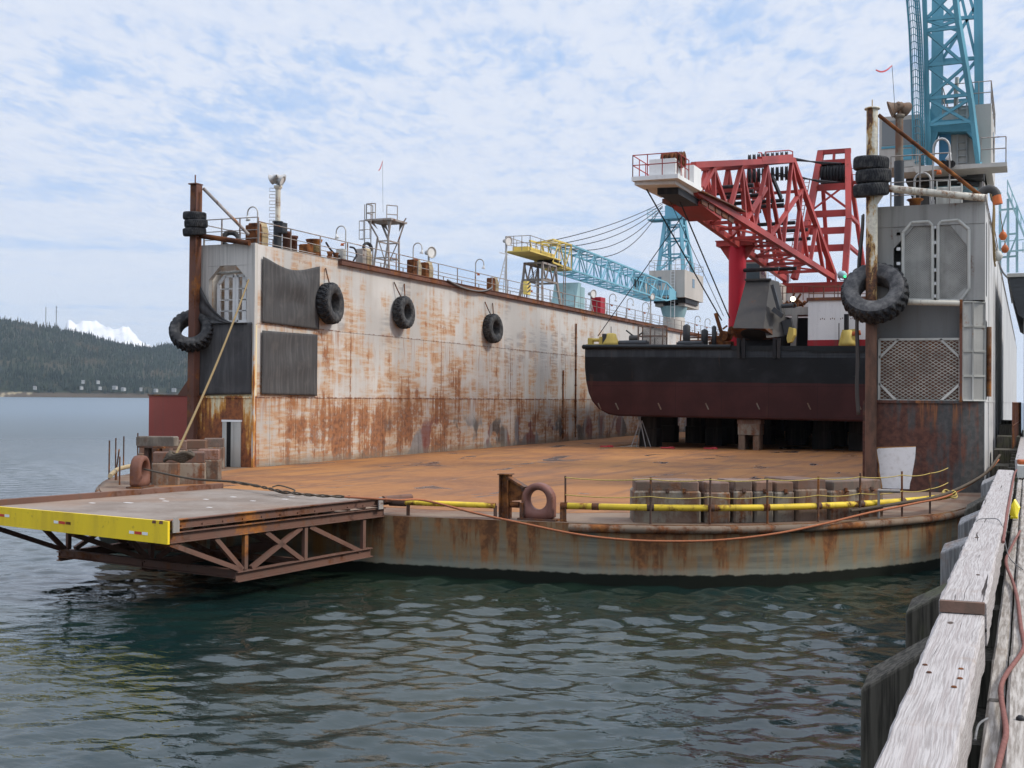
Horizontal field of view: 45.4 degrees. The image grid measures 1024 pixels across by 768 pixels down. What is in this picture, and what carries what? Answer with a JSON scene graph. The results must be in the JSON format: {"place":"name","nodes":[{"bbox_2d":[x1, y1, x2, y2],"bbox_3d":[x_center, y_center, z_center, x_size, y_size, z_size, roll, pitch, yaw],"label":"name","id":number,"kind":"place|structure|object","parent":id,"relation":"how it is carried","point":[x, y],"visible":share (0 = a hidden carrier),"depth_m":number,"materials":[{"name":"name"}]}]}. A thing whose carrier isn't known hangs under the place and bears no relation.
{"place":"outdoors","nodes":[
{"label":"outdoors","id":0,"kind":"place"},
{"bbox_2d":[0,323,187,397],"bbox_3d":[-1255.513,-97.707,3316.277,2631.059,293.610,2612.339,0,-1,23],"label":"hills","id":1,"kind":"structure","parent":0,"point":[31,392],"depth_m":2544.66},
{"bbox_2d":[0,317,187,393],"bbox_3d":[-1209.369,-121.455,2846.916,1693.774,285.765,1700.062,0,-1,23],"label":"conifer forest","id":2,"kind":"object","parent":1,"relation":"on","point":[103,346],"visible":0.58,"depth_m":2773.63,"materials":[{"name":"plant"}]},
{"bbox_2d":[63,320,151,346],"bbox_3d":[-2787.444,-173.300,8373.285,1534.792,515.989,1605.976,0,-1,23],"label":"snow mountain","id":3,"kind":"structure","parent":0,"point":[121,334],"depth_m":8265.39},
{"bbox_2d":[0,397,1023,767],"bbox_3d":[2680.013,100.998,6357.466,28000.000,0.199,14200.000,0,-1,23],"label":"water","id":4,"kind":"structure","parent":0,"point":[104,665],"depth_m":21.86,"materials":[{"name":"liquid"}]},
{"bbox_2d":[95,202,1016,588],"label":"floating dry dock","id":5,"kind":"object","parent":4,"relation":"on","point":[441,400],"visible":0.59,"depth_m":49.27,"materials":[{"name":"paint"}]},
{"bbox_2d":[126,455,153,488],"bbox_3d":[-12.719,2.991,41.930,0.520,1.100,1.200,0,-1,5],"label":"mooring ring","id":6,"kind":"object","parent":5,"relation":"on","point":[139,477],"visible":0.99,"depth_m":41.52,"materials":[{"name":"brown metal"}]},
{"bbox_2d":[144,468,349,498],"bbox_3d":[-8.779,2.942,36.886,0.962,0.225,12.675,1,-1,-41],"label":"mooring rope","id":7,"kind":"object","parent":6,"relation":"attached to","point":[275,490],"visible":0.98,"depth_m":34.68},
{"bbox_2d":[136,436,183,482],"bbox_3d":[-12.819,2.727,44.261,1.597,1.670,0.967,0,-1,23],"label":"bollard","id":8,"kind":"object","parent":5,"relation":"on","point":[150,445],"visible":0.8,"depth_m":44.13,"materials":[{"name":"concrete"}]},
{"bbox_2d":[151,451,179,484],"bbox_3d":[-12.287,2.981,43.588,0.950,1.153,1.100,1,-1,-12],"label":"keel block","id":9,"kind":"object","parent":5,"relation":"on","point":[168,466],"depth_m":43.05,"materials":[{"name":"concrete"}]},
{"bbox_2d":[148,394,186,439],"bbox_3d":[-14.223,3.349,62.572,4.690,5.560,7.650,0,-1,23],"label":"steel box","id":10,"kind":"object","parent":5,"relation":"attached to","point":[167,415],"visible":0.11,"depth_m":59.56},
{"bbox_2d":[180,451,205,483],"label":"keel block","id":11,"kind":"object","parent":5,"relation":"on","point":[194,467],"depth_m":43.69,"materials":[{"name":"concrete"}]},
{"bbox_2d":[187,439,206,450],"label":"keel block","id":12,"kind":"object","parent":5,"relation":"on","point":[194,444],"depth_m":52.23,"materials":[{"name":"concrete"}]},
{"bbox_2d":[0,483,412,581],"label":"loading ramp","id":13,"kind":"structure","parent":5,"relation":"attached to","point":[151,520],"depth_m":29.93,"materials":[{"name":"metal"}]},
{"bbox_2d":[197,449,221,479],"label":"keel block","id":14,"kind":"object","parent":5,"relation":"on","point":[213,460],"depth_m":45.30,"materials":[{"name":"concrete"}]},
{"bbox_2d":[175,279,248,453],"bbox_3d":[-10.555,-1.289,44.279,0.076,6.835,19.078,1,-1,-6],"label":"mooring rope","id":15,"kind":"object","parent":5,"relation":"attached to","point":[199,402],"visible":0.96,"depth_m":41.84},
{"bbox_2d":[163,450,194,462],"bbox_3d":[-9.444,2.055,34.730,1.018,0.349,0.572,0,-1,23],"label":"rope coil","id":16,"kind":"object","parent":15,"relation":"attached to","point":[182,456],"visible":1,"depth_m":34.49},
{"bbox_2d":[177,175,250,438],"bbox_3d":[-13.361,-2.856,54.782,3.738,13.101,0.542,0,-1,17],"label":"fender post","id":17,"kind":"object","parent":5,"relation":"on","point":[190,389],"visible":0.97,"depth_m":54.94,"materials":[{"name":"brown metal"}]},
{"bbox_2d":[169,310,213,352],"bbox_3d":[-14.395,-2.381,55.085,2.000,2.000,0.720,0,-30,-4],"label":"tractor tyre","id":18,"kind":"object","parent":17,"relation":"hanging from","point":[198,342],"visible":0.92,"depth_m":54.72,"materials":[{"name":"rubber"}]},
{"bbox_2d":[183,227,206,236],"bbox_3d":[-14.287,-6.856,55.129,1.040,0.371,1.040,-9,6,-44],"label":"truck tyre","id":19,"kind":"object","parent":17,"relation":"attached to","point":[189,231],"visible":0.96,"depth_m":54.70,"materials":[{"name":"rubber"}]},
{"bbox_2d":[184,219,207,227],"bbox_3d":[-14.211,-7.205,55.102,1.040,0.371,1.040,0,4,23],"label":"truck tyre","id":20,"kind":"object","parent":19,"relation":"on","point":[195,223],"visible":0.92,"depth_m":54.67,"materials":[{"name":"rubber"}]},
{"bbox_2d":[183,211,206,219],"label":"truck tyre","id":21,"kind":"object","parent":20,"relation":"on","point":[193,215],"visible":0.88,"depth_m":54.70,"materials":[{"name":"rubber"}]},
{"bbox_2d":[199,286,240,323],"bbox_3d":[-12.904,-3.549,54.693,2.506,1.720,0.224,0,-1,23],"label":"tarp","id":22,"kind":"object","parent":17,"relation":"hanging from","point":[209,312],"visible":0.97,"depth_m":54.97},
{"bbox_2d":[204,438,224,468],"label":"keel block","id":23,"kind":"object","parent":5,"relation":"on","point":[215,443],"depth_m":53.10,"materials":[{"name":"concrete"}]},
{"bbox_2d":[199,322,251,394],"bbox_3d":[-12.829,-1.118,54.714,2.842,3.230,0.151,0,-1,23],"label":"tarp","id":24,"kind":"object","parent":5,"relation":"hanging from","point":[232,372],"visible":0.94,"depth_m":54.61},
{"bbox_2d":[248,223,268,245],"bbox_3d":[-11.505,-6.789,55.551,0.510,1.087,0.968,0,-1,23],"label":"hose rack","id":25,"kind":"object","parent":5,"relation":"on","point":[263,237],"visible":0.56,"depth_m":55.32,"materials":[{"name":"metal"}]},
{"bbox_2d":[268,174,286,247],"bbox_3d":[-10.949,-8.046,57.373,0.817,3.677,0.789,0,-1,23],"label":"light mast","id":26,"kind":"object","parent":5,"relation":"on","point":[278,180],"visible":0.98,"depth_m":57.23,"materials":[{"name":"metal"}]},
{"bbox_2d":[262,330,317,395],"bbox_3d":[-10.260,-0.934,56.761,0.149,2.950,4.603,0,-1,24],"label":"tarp","id":27,"kind":"object","parent":5,"relation":"hanging from","point":[289,363],"visible":1,"depth_m":56.67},
{"bbox_2d":[262,257,319,329],"bbox_3d":[-10.158,-4.178,56.847,0.242,3.060,4.753,0,-1,24],"label":"tarp","id":28,"kind":"object","parent":5,"relation":"hanging from","point":[289,297],"visible":1,"depth_m":56.64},
{"bbox_2d":[299,239,322,255],"bbox_3d":[-9.790,-6.656,59.877,0.827,0.950,1.270,0,-1,23],"label":"winch","id":29,"kind":"object","parent":5,"relation":"on","point":[311,248],"visible":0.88,"depth_m":59.72,"materials":[{"name":"metal"}]},
{"bbox_2d":[316,268,343,324],"bbox_3d":[-8.837,-4.277,59.533,0.645,2.770,2.038,-3,-2,17],"label":"tractor tyre","id":30,"kind":"object","parent":5,"relation":"hanging from","point":[330,302],"visible":1,"depth_m":59.02,"materials":[{"name":"rubber"}]},
{"bbox_2d":[356,248,371,264],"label":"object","id":31,"kind":"object","parent":5,"relation":"on","point":[362,258],"visible":0.72,"depth_m":63.99,"materials":[{"name":"metal"}]},
{"bbox_2d":[359,203,406,270],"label":"lookout platform","id":32,"kind":"structure","parent":5,"relation":"on","point":[384,222],"depth_m":67.78,"materials":[{"name":"metal"}]},
{"bbox_2d":[393,282,414,328],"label":"tractor tyre","id":33,"kind":"object","parent":5,"relation":"hanging from","point":[403,312],"visible":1,"depth_m":66.14,"materials":[{"name":"rubber"}]},
{"bbox_2d":[388,498,496,518],"bbox_3d":[-1.840,3.292,32.396,3.051,0.455,0.221,0,-1,19],"label":"pipe rail","id":34,"kind":"object","parent":5,"relation":"on","point":[407,504],"visible":0.89,"depth_m":32.32,"materials":[{"name":"metal"}]},
{"bbox_2d":[208,225,717,335],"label":"guard rail","id":35,"kind":"object","parent":5,"relation":"on","point":[449,277],"visible":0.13,"depth_m":81.19,"materials":[{"name":"metal"}]},
{"bbox_2d":[258,221,717,333],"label":"guard rail","id":36,"kind":"object","parent":5,"relation":"on","point":[347,251],"visible":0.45,"depth_m":71.00,"materials":[{"name":"metal"}]},
{"bbox_2d":[203,217,258,244],"bbox_3d":[-12.743,-6.880,55.510,3.000,1.272,0.052,0,-1,23],"label":"guard rail","id":37,"kind":"object","parent":36,"relation":"attached to","point":[222,231],"visible":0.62,"depth_m":55.36,"materials":[{"name":"metal"}]},
{"bbox_2d":[483,302,502,342],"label":"tractor tyre","id":38,"kind":"object","parent":5,"relation":"hanging from","point":[492,328],"visible":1,"depth_m":77.20,"materials":[{"name":"rubber"}]},
{"bbox_2d":[499,236,512,292],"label":"light pole","id":39,"kind":"object","parent":5,"relation":"on","point":[507,240],"visible":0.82,"depth_m":82.83,"materials":[{"name":"white metal"}]},
{"bbox_2d":[497,473,559,521],"bbox_3d":[0.436,2.938,31.861,1.661,1.174,0.476,0,-1,23],"label":"mooring ring","id":40,"kind":"object","parent":5,"relation":"on","point":[511,488],"visible":0.97,"depth_m":31.79,"materials":[{"name":"metal"}]},
{"bbox_2d":[518,262,565,305],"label":"boom cradle","id":41,"kind":"object","parent":5,"relation":"on","point":[543,275],"visible":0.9,"depth_m":90.62,"materials":[{"name":"metal"}]},
{"bbox_2d":[564,476,566,521],"bbox_3d":[1.371,2.992,31.377,0.073,1.280,0.070,0,-1,23],"label":"line post","id":42,"kind":"object","parent":5,"relation":"on","point":[565,498],"visible":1,"depth_m":31.36,"materials":[{"name":"metal"}]},
{"bbox_2d":[565,468,947,481],"bbox_3d":[7.592,2.459,32.863,12.638,0.125,2.204,1,-1,-23],"label":"life line","id":43,"kind":"object","parent":42,"relation":"attached to","point":[750,480],"visible":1,"depth_m":31.26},
{"bbox_2d":[565,483,947,498],"bbox_3d":[7.588,2.899,32.858,12.638,0.125,2.204,1,-1,-23],"label":"life line","id":44,"kind":"object","parent":42,"relation":"attached to","point":[750,498],"visible":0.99,"depth_m":31.25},
{"bbox_2d":[551,282,584,308],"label":"deckhouse","id":45,"kind":"object","parent":5,"relation":"on","point":[576,289],"visible":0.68,"depth_m":95.76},
{"bbox_2d":[592,297,605,313],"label":"locker","id":46,"kind":"object","parent":5,"relation":"on","point":[601,305],"visible":0.59,"depth_m":100.21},
{"bbox_2d":[505,203,703,329],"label":"wing crane","id":47,"kind":"object","parent":5,"relation":"on","point":[678,294],"visible":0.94,"depth_m":120.25,"materials":[{"name":"metal"}]},
{"bbox_2d":[639,417,661,446],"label":"keel block","id":48,"kind":"object","parent":5,"relation":"on","point":[652,426],"depth_m":81.84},
{"bbox_2d":[630,478,700,522],"bbox_3d":[3.980,3.020,31.862,1.728,1.053,1.360,0,-1,1],"label":"keel block","id":49,"kind":"object","parent":5,"relation":"on","point":[664,489],"depth_m":31.30,"materials":[{"name":"concrete"}]},
{"bbox_2d":[661,417,678,442],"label":"keel block","id":50,"kind":"structure","parent":5,"relation":"on","point":[670,429],"depth_m":89.97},
{"bbox_2d":[344,459,999,542],"bbox_3d":[7.633,3.243,34.719,23.868,1.598,6.102,1,-1,-26],"label":"mooring rope","id":51,"kind":"object","parent":5,"relation":"attached to","point":[638,540],"visible":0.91,"depth_m":31.36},
{"bbox_2d":[685,418,705,442],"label":"keel block","id":52,"kind":"structure","parent":5,"relation":"on","point":[695,430],"depth_m":89.21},
{"bbox_2d":[694,479,729,522],"bbox_3d":[5.166,3.042,32.072,0.671,1.033,1.500,1,-1,-8],"label":"keel block","id":53,"kind":"object","parent":5,"relation":"on","point":[719,489],"depth_m":31.36,"materials":[{"name":"concrete"}]},
{"bbox_2d":[705,418,726,445],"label":"keel block","id":54,"kind":"structure","parent":5,"relation":"on","point":[715,431],"depth_m":84.58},
{"bbox_2d":[726,419,737,443],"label":"keel block","id":55,"kind":"structure","parent":5,"relation":"on","point":[732,430],"depth_m":88.14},
{"bbox_2d":[519,494,948,521],"bbox_3d":[6.868,3.342,32.680,13.294,0.498,2.448,1,-1,-18],"label":"pipe rail","id":56,"kind":"object","parent":5,"relation":"on","point":[747,507],"visible":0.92,"depth_m":31.27,"materials":[{"name":"metal"}]},
{"bbox_2d":[717,478,752,522],"bbox_3d":[5.826,3.032,32.029,0.516,1.063,1.410,1,-1,-12],"label":"keel block","id":57,"kind":"object","parent":5,"relation":"on","point":[740,489],"depth_m":31.47,"materials":[{"name":"concrete"}]},
{"bbox_2d":[737,419,763,449],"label":"keel block","id":58,"kind":"object","parent":5,"relation":"on","point":[748,427],"depth_m":77.60,"materials":[{"name":"concrete"}]},
{"bbox_2d":[737,478,772,521],"bbox_3d":[6.323,3.048,32.236,0.538,1.043,1.560,1,-1,-17],"label":"keel block","id":59,"kind":"object","parent":5,"relation":"on","point":[758,489],"depth_m":31.60,"materials":[{"name":"concrete"}]},
{"bbox_2d":[763,420,774,444],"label":"keel block","id":60,"kind":"structure","parent":5,"relation":"on","point":[769,434],"depth_m":87.15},
{"bbox_2d":[758,479,793,521],"bbox_3d":[6.892,3.064,32.327,0.578,1.023,1.360,1,-1,-21],"label":"keel block","id":61,"kind":"object","parent":5,"relation":"on","point":[782,488],"depth_m":31.80,"materials":[{"name":"concrete"}]},
{"bbox_2d":[785,420,788,440],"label":"keel block","id":62,"kind":"structure","parent":5,"relation":"on","point":[786,430],"depth_m":94.50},
{"bbox_2d":[582,345,864,421],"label":"crane barge","id":63,"kind":"object","parent":62,"relation":"on","point":[811,383],"visible":0.68,"depth_m":77.83,"materials":[{"name":"black metal"}]},
{"bbox_2d":[637,325,667,344],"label":"steel cage","id":64,"kind":"object","parent":63,"relation":"on","point":[652,336],"visible":0.69,"depth_m":81.18,"materials":[{"name":"grey"}]},
{"bbox_2d":[709,313,735,345],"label":"anchor winch","id":65,"kind":"object","parent":63,"relation":"on","point":[724,337],"visible":0.72,"depth_m":79.26,"materials":[{"name":"metal"}]},
{"bbox_2d":[715,239,757,345],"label":"boom rest","id":66,"kind":"object","parent":63,"relation":"on","point":[737,258],"visible":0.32,"depth_m":82.22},
{"bbox_2d":[631,148,865,317],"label":"derrick crane","id":67,"kind":"object","parent":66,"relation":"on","point":[675,179],"visible":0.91,"depth_m":82.76,"materials":[{"name":"red metal"}]},
{"bbox_2d":[646,189,721,320],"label":"hoist wire","id":68,"kind":"object","parent":67,"relation":"hanging from","point":[682,252],"visible":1,"depth_m":71.61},
{"bbox_2d":[731,278,796,357],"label":"spud housing","id":69,"kind":"object","parent":63,"relation":"on","point":[761,320],"visible":0.99,"depth_m":77.19,"materials":[{"name":"metal"}]},
{"bbox_2d":[784,307,807,345],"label":"deck shelter","id":70,"kind":"object","parent":63,"relation":"on","point":[801,327],"visible":0.3,"depth_m":81.50,"materials":[{"name":"metal"}]},
{"bbox_2d":[807,296,865,345],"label":"deckhouse","id":71,"kind":"object","parent":63,"relation":"on","point":[825,316],"visible":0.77,"depth_m":77.00,"materials":[{"name":"white metal"}]},
{"bbox_2d":[838,314,860,345],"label":"valve stand","id":72,"kind":"object","parent":63,"relation":"on","point":[847,337],"visible":0.76,"depth_m":75.52,"materials":[{"name":"yellow paint"}]},
{"bbox_2d":[764,476,826,520],"bbox_3d":[7.565,3.050,32.828,1.029,1.073,1.500,1,-1,-26],"label":"keel block","id":73,"kind":"object","parent":5,"relation":"on","point":[804,488],"depth_m":32.15,"materials":[{"name":"concrete"}]},
{"bbox_2d":[788,420,808,444],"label":"keel block","id":74,"kind":"object","parent":5,"relation":"on","point":[798,432],"depth_m":86.35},
{"bbox_2d":[812,421,833,448],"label":"keel block","id":75,"kind":"object","parent":5,"relation":"on","point":[822,434],"depth_m":79.78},
{"bbox_2d":[833,421,847,445],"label":"keel block","id":76,"kind":"object","parent":5,"relation":"on","point":[840,430],"depth_m":85.20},
{"bbox_2d":[824,477,882,518],"bbox_3d":[9.016,3.104,33.494,2.029,1.003,1.410,1,-1,-33],"label":"keel block","id":77,"kind":"object","parent":5,"relation":"on","point":[845,487],"depth_m":32.87,"materials":[{"name":"concrete"}]},
{"bbox_2d":[848,422,862,450],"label":"keel block","id":78,"kind":"object","parent":5,"relation":"on","point":[855,438],"depth_m":77.47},
{"bbox_2d":[855,214,864,414],"bbox_3d":[12.470,-2.482,43.948,0.338,7.200,0.321,0,-1,23],"label":"pipe","id":79,"kind":"object","parent":5,"relation":"hanging from","point":[857,343],"visible":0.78,"depth_m":43.90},
{"bbox_2d":[877,489,899,517],"bbox_3d":[10.096,3.213,32.836,0.584,0.786,0.100,0,-1,13],"label":"pipe stub","id":80,"kind":"object","parent":5,"relation":"on","point":[879,491],"visible":1,"depth_m":32.85,"materials":[{"name":"metal"}]},
{"bbox_2d":[850,454,1000,512],"bbox_3d":[13.199,2.889,36.723,1.143,1.186,12.206,0,-1,39],"label":"mooring rope","id":81,"kind":"object","parent":80,"relation":"attached to","point":[928,498],"visible":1,"depth_m":33.88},
{"bbox_2d":[887,101,911,205],"bbox_3d":[14.207,-8.364,45.192,0.922,4.120,0.590,1,-1,-10],"label":"light mast","id":82,"kind":"object","parent":5,"relation":"on","point":[902,110],"visible":0.97,"depth_m":45.00,"materials":[{"name":"metal"}]},
{"bbox_2d":[890,152,949,205],"bbox_3d":[14.612,-7.278,43.876,2.050,1.922,0.052,0,-1,23],"label":"guard rail","id":83,"kind":"object","parent":5,"relation":"on","point":[919,181],"visible":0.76,"depth_m":43.87,"materials":[{"name":"metal"}]},
{"bbox_2d":[864,99,985,478],"bbox_3d":[14.422,-3.154,42.941,4.041,13.850,0.533,0,-1,14],"label":"fender post","id":84,"kind":"object","parent":5,"relation":"on","point":[872,117],"visible":0.82,"depth_m":43.18,"materials":[{"name":"metal"}]},
{"bbox_2d":[853,182,888,197],"bbox_3d":[12.725,-6.879,43.417,1.240,0.472,1.240,-9,6,-44],"label":"truck tyre","id":85,"kind":"object","parent":84,"relation":"attached to","point":[863,190],"visible":0.95,"depth_m":42.91,"materials":[{"name":"rubber"}]},
{"bbox_2d":[855,168,891,183],"bbox_3d":[12.802,-7.349,43.392,1.240,0.472,1.240,0,4,23],"label":"truck tyre","id":86,"kind":"object","parent":85,"relation":"on","point":[873,175],"visible":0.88,"depth_m":42.89,"materials":[{"name":"rubber"}]},
{"bbox_2d":[853,155,889,170],"bbox_3d":[12.732,-7.809,43.428,1.240,0.472,1.240,1,3,-28],"label":"truck tyre","id":87,"kind":"object","parent":86,"relation":"on","point":[861,162],"visible":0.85,"depth_m":42.92,"materials":[{"name":"rubber"}]},
{"bbox_2d":[841,262,909,323],"bbox_3d":[12.814,-3.208,43.269,2.320,2.320,0.780,0,-31,24],"label":"tractor tyre","id":88,"kind":"object","parent":84,"relation":"hanging from","point":[891,304],"visible":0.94,"depth_m":42.86,"materials":[{"name":"grey rubber"}]},
{"bbox_2d":[931,137,951,203],"bbox_3d":[15.416,-7.581,43.975,0.708,2.543,0.240,0,-1,23],"label":"hook lamp","id":89,"kind":"object","parent":5,"relation":"on","point":[938,172],"visible":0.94,"depth_m":44.02,"materials":[{"name":"white metal"}]},
{"bbox_2d":[879,0,1007,204],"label":"wing crane","id":90,"kind":"object","parent":5,"relation":"on","point":[967,131],"visible":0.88,"depth_m":54.17,"materials":[{"name":"metal"}]},
{"bbox_2d":[939,134,950,160],"bbox_3d":[19.362,-10.642,54.785,0.501,1.331,0.100,0,-1,23],"label":"house door","id":91,"kind":"structure","parent":90,"relation":"in","point":[943,146],"depth_m":54.76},
{"bbox_2d":[977,185,1002,204],"bbox_3d":[17.044,-6.703,43.710,0.879,0.808,0.340,0,-1,23],"label":"vent pipe","id":92,"kind":"object","parent":5,"relation":"on","point":[994,191],"visible":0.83,"depth_m":43.56,"materials":[{"name":"metal"}]},
{"bbox_2d":[982,181,1015,341],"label":"guard rail","id":93,"kind":"object","parent":5,"relation":"on","point":[986,202],"visible":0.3,"depth_m":61.33,"materials":[{"name":"metal"}]},
{"bbox_2d":[861,636,928,767],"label":"fender pile","id":94,"kind":"object","parent":4,"relation":"in","point":[886,685],"visible":0.55,"depth_m":9.17,"materials":[{"name":"grey wood"}]},
{"bbox_2d":[906,583,946,647],"bbox_3d":[4.343,4.336,12.619,0.538,4.697,0.360,0,-1,23],"label":"fender pile","id":95,"kind":"object","parent":4,"relation":"in","point":[922,613],"visible":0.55,"depth_m":12.54,"materials":[{"name":"grey wood"}]},
{"bbox_2d":[940,536,967,585],"bbox_3d":[6.437,4.450,17.586,0.538,4.618,0.360,0,-1,23],"label":"fender pile","id":96,"kind":"object","parent":4,"relation":"in","point":[950,553],"visible":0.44,"depth_m":17.52,"materials":[{"name":"grey wood"}]},
{"bbox_2d":[958,510,979,538],"bbox_3d":[8.276,4.507,21.949,0.538,4.637,0.400,0,-1,23],"label":"fender pile","id":97,"kind":"object","parent":4,"relation":"in","point":[965,524],"visible":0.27,"depth_m":21.86,"materials":[{"name":"grey wood"}]},
{"bbox_2d":[965,495,985,515],"bbox_3d":[9.254,4.492,24.269,0.538,4.737,0.400,0,-1,23],"label":"fender pile","id":98,"kind":"object","parent":4,"relation":"in","point":[974,506],"visible":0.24,"depth_m":24.18,"materials":[{"name":"grey wood"}]},
{"bbox_2d":[967,452,1023,767],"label":"pier","id":99,"kind":"structure","parent":4,"relation":"in","point":[1003,647],"depth_m":8.82,"materials":[{"name":"grey wood"}]},
{"bbox_2d":[874,612,984,767],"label":"bull rail","id":100,"kind":"object","parent":99,"relation":"on","point":[932,723],"visible":1,"depth_m":6.20,"materials":[{"name":"wood"}]},
{"bbox_2d":[939,599,984,614],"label":"butt block","id":101,"kind":"structure","parent":100,"relation":"on","point":[955,606],"depth_m":8.67,"materials":[{"name":"brown wood"}]},
{"bbox_2d":[939,470,1013,645],"bbox_3d":[6.760,1.821,17.147,0.337,0.317,18.300,0,-1,23],"label":"bull rail","id":102,"kind":"object","parent":99,"relation":"on","point":[981,553],"visible":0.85,"depth_m":11.34,"materials":[{"name":"wood"}]},
{"bbox_2d":[1001,469,1016,543],"bbox_3d":[7.824,1.728,19.196,0.058,0.116,13.501,0,-1,23],"label":"hose","id":103,"kind":"object","parent":102,"relation":"on","point":[1006,519],"visible":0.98,"depth_m":15.88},
{"bbox_2d":[994,448,1017,463],"bbox_3d":[19.859,4.429,49.192,0.900,3.620,2.200,0,-1,23],"label":"fender timber","id":104,"kind":"object","parent":99,"relation":"attached to","point":[1006,455],"visible":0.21,"depth_m":48.25,"materials":[{"name":"grey wood"}]},
{"bbox_2d":[997,435,1019,447],"bbox_3d":[21.608,4.282,53.341,0.900,4.040,2.200,0,-1,23],"label":"fender timber","id":105,"kind":"object","parent":99,"relation":"attached to","point":[1004,441],"visible":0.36,"depth_m":52.40,"materials":[{"name":"grey wood"}]},
{"bbox_2d":[994,530,1023,767],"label":"hose","id":106,"kind":"object","parent":99,"relation":"on","point":[1004,740],"visible":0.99,"depth_m":7.80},
{"bbox_2d":[1012,402,1020,448],"bbox_3d":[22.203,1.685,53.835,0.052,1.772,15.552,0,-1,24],"label":"post","id":107,"kind":"object","parent":99,"relation":"on","point":[1016,414],"visible":0.86,"depth_m":50.98,"materials":[{"name":"brown metal"}]},
{"bbox_2d":[1015,430,1023,469],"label":"bull rail","id":108,"kind":"object","parent":99,"relation":"on","point":[1020,453],"visible":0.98,"depth_m":39.54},
{"bbox_2d":[1007,273,1023,333],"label":"ship","id":109,"kind":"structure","parent":4,"relation":"on","point":[1016,284],"depth_m":55.53,"materials":[{"name":"metal"}]},
{"bbox_2d":[0,0,1023,402],"label":"sky","id":110,"kind":"structure","parent":0,"point":[487,121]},
{"bbox_2d":[999,180,1023,272],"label":"lattice tower","id":111,"kind":"structure","parent":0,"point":[1015,210],"depth_m":69.46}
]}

